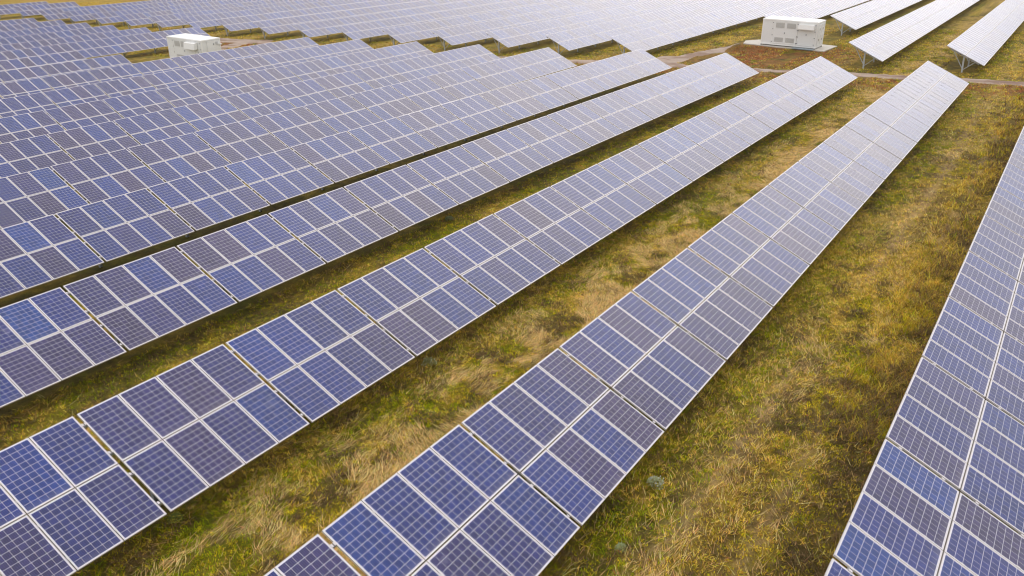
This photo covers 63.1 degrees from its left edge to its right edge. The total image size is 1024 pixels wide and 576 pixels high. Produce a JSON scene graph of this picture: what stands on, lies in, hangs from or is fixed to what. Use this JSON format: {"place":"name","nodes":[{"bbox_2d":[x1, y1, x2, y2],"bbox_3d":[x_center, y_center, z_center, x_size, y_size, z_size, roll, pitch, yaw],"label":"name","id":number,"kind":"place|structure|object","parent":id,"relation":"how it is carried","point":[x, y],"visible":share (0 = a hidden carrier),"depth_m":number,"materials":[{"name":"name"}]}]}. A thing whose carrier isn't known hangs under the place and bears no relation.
{"place":"outdoors","nodes":[
{"label":"outdoors","id":0,"kind":"place"},
{"bbox_2d":[0,0,1023,575],"bbox_3d":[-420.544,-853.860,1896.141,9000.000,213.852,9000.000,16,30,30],"label":"ground","id":1,"kind":"structure","parent":0,"point":[970,16],"depth_m":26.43,"materials":[{"name":"green plant"}]},
{"bbox_2d":[0,18,37,25],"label":"solar panel table","id":2,"kind":"object","parent":1,"relation":"on","point":[16,21],"visible":0.3,"depth_m":124.78,"materials":[{"name":"glass"}]},
{"bbox_2d":[0,1,48,18],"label":"solar panel table","id":3,"kind":"object","parent":1,"relation":"on","point":[5,9],"visible":0.46,"depth_m":151.85,"materials":[{"name":"glass"}]},
{"bbox_2d":[0,20,66,31],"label":"solar panel table","id":4,"kind":"object","parent":1,"relation":"on","point":[3,28],"visible":0.34,"depth_m":119.03,"materials":[{"name":"glass"}]},
{"bbox_2d":[0,51,88,81],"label":"solar panel table","id":5,"kind":"object","parent":1,"relation":"on","point":[27,62],"visible":0.48,"depth_m":83.47,"materials":[{"name":"glass"}]},
{"bbox_2d":[0,22,90,40],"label":"solar panel table","id":6,"kind":"object","parent":1,"relation":"on","point":[14,33],"visible":0.3,"depth_m":113.07,"materials":[{"name":"glass"}]},
{"bbox_2d":[13,2,79,18],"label":"solar panel table","id":7,"kind":"object","parent":1,"relation":"on","point":[29,10],"visible":0.66,"depth_m":148.80,"materials":[{"name":"glass"}]},
{"bbox_2d":[0,25,117,45],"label":"solar panel table","id":8,"kind":"object","parent":1,"relation":"on","point":[52,35],"visible":0.33,"depth_m":107.19,"materials":[{"name":"glass"}]},
{"bbox_2d":[0,54,136,85],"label":"solar panel table","id":9,"kind":"object","parent":1,"relation":"on","point":[14,75],"visible":0.5,"depth_m":77.69,"materials":[{"name":"glass"}]},
{"bbox_2d":[0,27,150,57],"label":"solar panel table","id":10,"kind":"object","parent":1,"relation":"on","point":[48,42],"visible":0.34,"depth_m":101.18,"materials":[{"name":"glass"}]},
{"bbox_2d":[0,27,209,67],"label":"solar panel table","id":11,"kind":"object","parent":1,"relation":"on","point":[90,49],"visible":0.69,"depth_m":96.34,"materials":[{"name":"glass"}]},
{"bbox_2d":[38,0,179,21],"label":"solar panel table","id":12,"kind":"object","parent":1,"relation":"on","point":[53,14],"visible":0.27,"depth_m":147.02,"materials":[{"name":"glass"}]},
{"bbox_2d":[63,0,222,23],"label":"solar panel table","id":13,"kind":"object","parent":1,"relation":"on","point":[79,15],"visible":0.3,"depth_m":144.92,"materials":[{"name":"glass"}]},
{"bbox_2d":[0,37,319,100],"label":"solar panel table","id":14,"kind":"object","parent":1,"relation":"on","point":[35,85],"visible":0.5,"depth_m":75.98,"materials":[{"name":"glass"}]},
{"bbox_2d":[167,510,184,523],"bbox_3d":[-7.602,5.166,18.781,0.394,0.206,0.430,16,30,30],"label":"weed plant","id":15,"kind":"object","parent":1,"relation":"on","point":[174,514],"visible":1,"depth_m":18.81,"materials":[{"name":"green plant"}]},
{"bbox_2d":[90,0,262,25],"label":"solar panel table","id":16,"kind":"object","parent":1,"relation":"on","point":[107,17],"visible":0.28,"depth_m":141.49,"materials":[{"name":"glass"}]},
{"bbox_2d":[0,39,372,118],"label":"solar panel table","id":17,"kind":"object","parent":1,"relation":"on","point":[22,104],"visible":0.62,"depth_m":69.45,"materials":[{"name":"glass"}]},
{"bbox_2d":[166,33,221,59],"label":"transformer container","id":18,"kind":"object","parent":1,"relation":"on","point":[184,44],"visible":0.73,"depth_m":89.73,"materials":[{"name":"metal"}]},
{"bbox_2d":[172,39,195,56],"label":"double door","id":19,"kind":"structure","parent":18,"relation":"in","point":[179,50],"depth_m":90.12,"materials":[{"name":"paint"}]},
{"bbox_2d":[195,42,201,53],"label":"door","id":20,"kind":"structure","parent":18,"relation":"in","point":[198,50],"depth_m":88.51,"materials":[{"name":"paint"}]},
{"bbox_2d":[207,41,215,51],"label":"end door","id":21,"kind":"structure","parent":18,"relation":"in","point":[211,46],"depth_m":89.20,"materials":[{"name":"paint"}]},
{"bbox_2d":[118,0,297,28],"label":"solar panel table","id":22,"kind":"object","parent":1,"relation":"on","point":[136,19],"visible":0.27,"depth_m":137.19,"materials":[{"name":"glass"}]},
{"bbox_2d":[0,41,433,142],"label":"solar panel table","id":23,"kind":"object","parent":1,"relation":"on","point":[25,125],"visible":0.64,"depth_m":62.49,"materials":[{"name":"glass"}]},
{"bbox_2d":[149,0,330,30],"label":"solar panel table","id":24,"kind":"object","parent":1,"relation":"on","point":[167,20],"visible":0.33,"depth_m":132.56,"materials":[{"name":"glass"}]},
{"bbox_2d":[0,44,500,177],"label":"solar panel table","id":25,"kind":"object","parent":1,"relation":"on","point":[29,154],"visible":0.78,"depth_m":55.35,"materials":[{"name":"glass"}]},
{"bbox_2d":[181,0,376,29],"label":"solar panel table","id":26,"kind":"object","parent":1,"relation":"on","point":[204,21],"visible":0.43,"depth_m":131.06,"materials":[{"name":"glass"}]},
{"bbox_2d":[0,47,576,228],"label":"solar panel table","id":27,"kind":"object","parent":1,"relation":"on","point":[33,194],"visible":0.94,"depth_m":47.78,"materials":[{"name":"glass"}]},
{"bbox_2d":[216,0,423,35],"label":"solar panel table","id":28,"kind":"object","parent":1,"relation":"on","point":[238,23],"visible":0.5,"depth_m":127.73,"materials":[{"name":"glass"}]},
{"bbox_2d":[0,49,670,298],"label":"solar panel table","id":29,"kind":"object","parent":1,"relation":"on","point":[41,250],"visible":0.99,"depth_m":39.91,"materials":[{"name":"glass"}]},
{"bbox_2d":[253,0,470,38],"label":"solar panel table","id":30,"kind":"object","parent":1,"relation":"on","point":[275,26],"visible":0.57,"depth_m":124.56,"materials":[{"name":"glass"}]},
{"bbox_2d":[0,53,758,407],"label":"solar panel table","id":31,"kind":"object","parent":1,"relation":"on","point":[132,305],"visible":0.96,"depth_m":31.45,"materials":[{"name":"glass"}]},
{"bbox_2d":[293,0,515,37],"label":"solar panel table","id":32,"kind":"object","parent":1,"relation":"on","point":[318,28],"visible":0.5,"depth_m":120.91,"materials":[{"name":"glass"}]},
{"bbox_2d":[0,56,857,575],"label":"solar panel table","id":33,"kind":"object","parent":1,"relation":"on","point":[236,412],"visible":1,"depth_m":22.72,"materials":[{"name":"glass"}]},
{"bbox_2d":[421,356,436,366],"bbox_3d":[-2.519,2.197,25.276,0.524,0.224,0.449,-2,25,-5],"label":"weed plant","id":34,"kind":"object","parent":1,"relation":"on","point":[430,359],"visible":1,"depth_m":25.27,"materials":[{"name":"green plant"}]},
{"bbox_2d":[336,0,563,40],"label":"solar panel table","id":35,"kind":"object","parent":1,"relation":"on","point":[372,29],"visible":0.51,"depth_m":117.69,"materials":[{"name":"glass"}]},
{"bbox_2d":[381,0,608,44],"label":"solar panel table","id":36,"kind":"object","parent":1,"relation":"on","point":[410,33],"visible":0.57,"depth_m":113.51,"materials":[{"name":"glass"}]},
{"bbox_2d":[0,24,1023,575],"bbox_3d":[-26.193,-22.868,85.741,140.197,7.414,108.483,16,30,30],"label":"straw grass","id":37,"kind":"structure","parent":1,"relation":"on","point":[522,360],"depth_m":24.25,"materials":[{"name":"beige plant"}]},
{"bbox_2d":[431,0,654,50],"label":"solar panel table","id":38,"kind":"object","parent":1,"relation":"on","point":[465,34],"visible":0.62,"depth_m":109.62,"materials":[{"name":"glass"}]},
{"bbox_2d":[486,0,706,52],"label":"solar panel table","id":39,"kind":"object","parent":1,"relation":"on","point":[519,36],"visible":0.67,"depth_m":106.42,"materials":[{"name":"glass"}]},
{"bbox_2d":[264,61,968,575],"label":"solar panel table","id":40,"kind":"object","parent":1,"relation":"on","point":[408,519],"visible":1,"depth_m":20.35,"materials":[{"name":"glass"}]},
{"bbox_2d":[614,542,626,552],"bbox_3d":[2.292,5.409,17.433,0.280,0.133,0.287,16,30,30],"label":"weed plant","id":41,"kind":"object","parent":1,"relation":"on","point":[621,545],"visible":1,"depth_m":17.44,"materials":[{"name":"green plant"}]},
{"bbox_2d":[545,0,759,53],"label":"solar panel table","id":42,"kind":"object","parent":1,"relation":"on","point":[580,37],"visible":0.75,"depth_m":102.86,"materials":[{"name":"glass"}]},
{"bbox_2d":[647,475,663,489],"bbox_3d":[3.363,4.485,19.396,0.463,0.211,0.477,16,30,30],"label":"weed plant","id":43,"kind":"object","parent":1,"relation":"on","point":[654,478],"visible":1,"depth_m":19.40,"materials":[{"name":"green plant"}]},
{"bbox_2d":[610,0,814,53],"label":"solar panel table","id":44,"kind":"object","parent":1,"relation":"on","point":[650,38],"visible":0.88,"depth_m":100.00,"materials":[{"name":"glass"}]},
{"bbox_2d":[743,39,836,51],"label":"concrete slab","id":45,"kind":"structure","parent":1,"relation":"on","point":[824,48],"depth_m":87.27,"materials":[{"name":"white concrete"}]},
{"bbox_2d":[760,16,825,50],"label":"transformer container","id":46,"kind":"object","parent":45,"relation":"on","point":[804,33],"visible":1,"depth_m":86.30,"materials":[{"name":"metal"}]},
{"bbox_2d":[771,21,798,44],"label":"double door","id":47,"kind":"structure","parent":46,"relation":"in","point":[782,32],"depth_m":86.61,"materials":[{"name":"paint"}]},
{"bbox_2d":[796,23,816,45],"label":"door","id":48,"kind":"structure","parent":46,"relation":"in","point":[804,37],"depth_m":85.56,"materials":[{"name":"paint"}]},
{"bbox_2d":[763,0,868,18],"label":"solar panel table","id":49,"kind":"object","parent":1,"relation":"on","point":[816,9],"visible":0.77,"depth_m":113.27,"materials":[{"name":"glass"}]},
{"bbox_2d":[830,0,921,35],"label":"solar panel table","id":50,"kind":"object","parent":1,"relation":"on","point":[861,15],"visible":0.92,"depth_m":105.04,"materials":[{"name":"glass"}]},
{"bbox_2d":[849,0,978,68],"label":"solar panel table","id":51,"kind":"object","parent":1,"relation":"on","point":[884,42],"visible":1,"depth_m":86.36,"materials":[{"name":"glass"}]},
{"bbox_2d":[824,126,1023,575],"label":"solar panel table","id":52,"kind":"object","parent":1,"relation":"on","point":[901,520],"visible":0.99,"depth_m":17.89,"materials":[{"name":"glass"}]},
{"bbox_2d":[947,0,1023,72],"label":"solar panel table","id":53,"kind":"object","parent":1,"relation":"on","point":[1003,20],"visible":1,"depth_m":80.53,"materials":[{"name":"glass"}]},
{"bbox_2d":[218,37,1023,85],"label":"gravel track","id":54,"kind":"structure","parent":0,"point":[671,61],"depth_m":83.58,"materials":[{"name":"grey gravel"}]}
]}

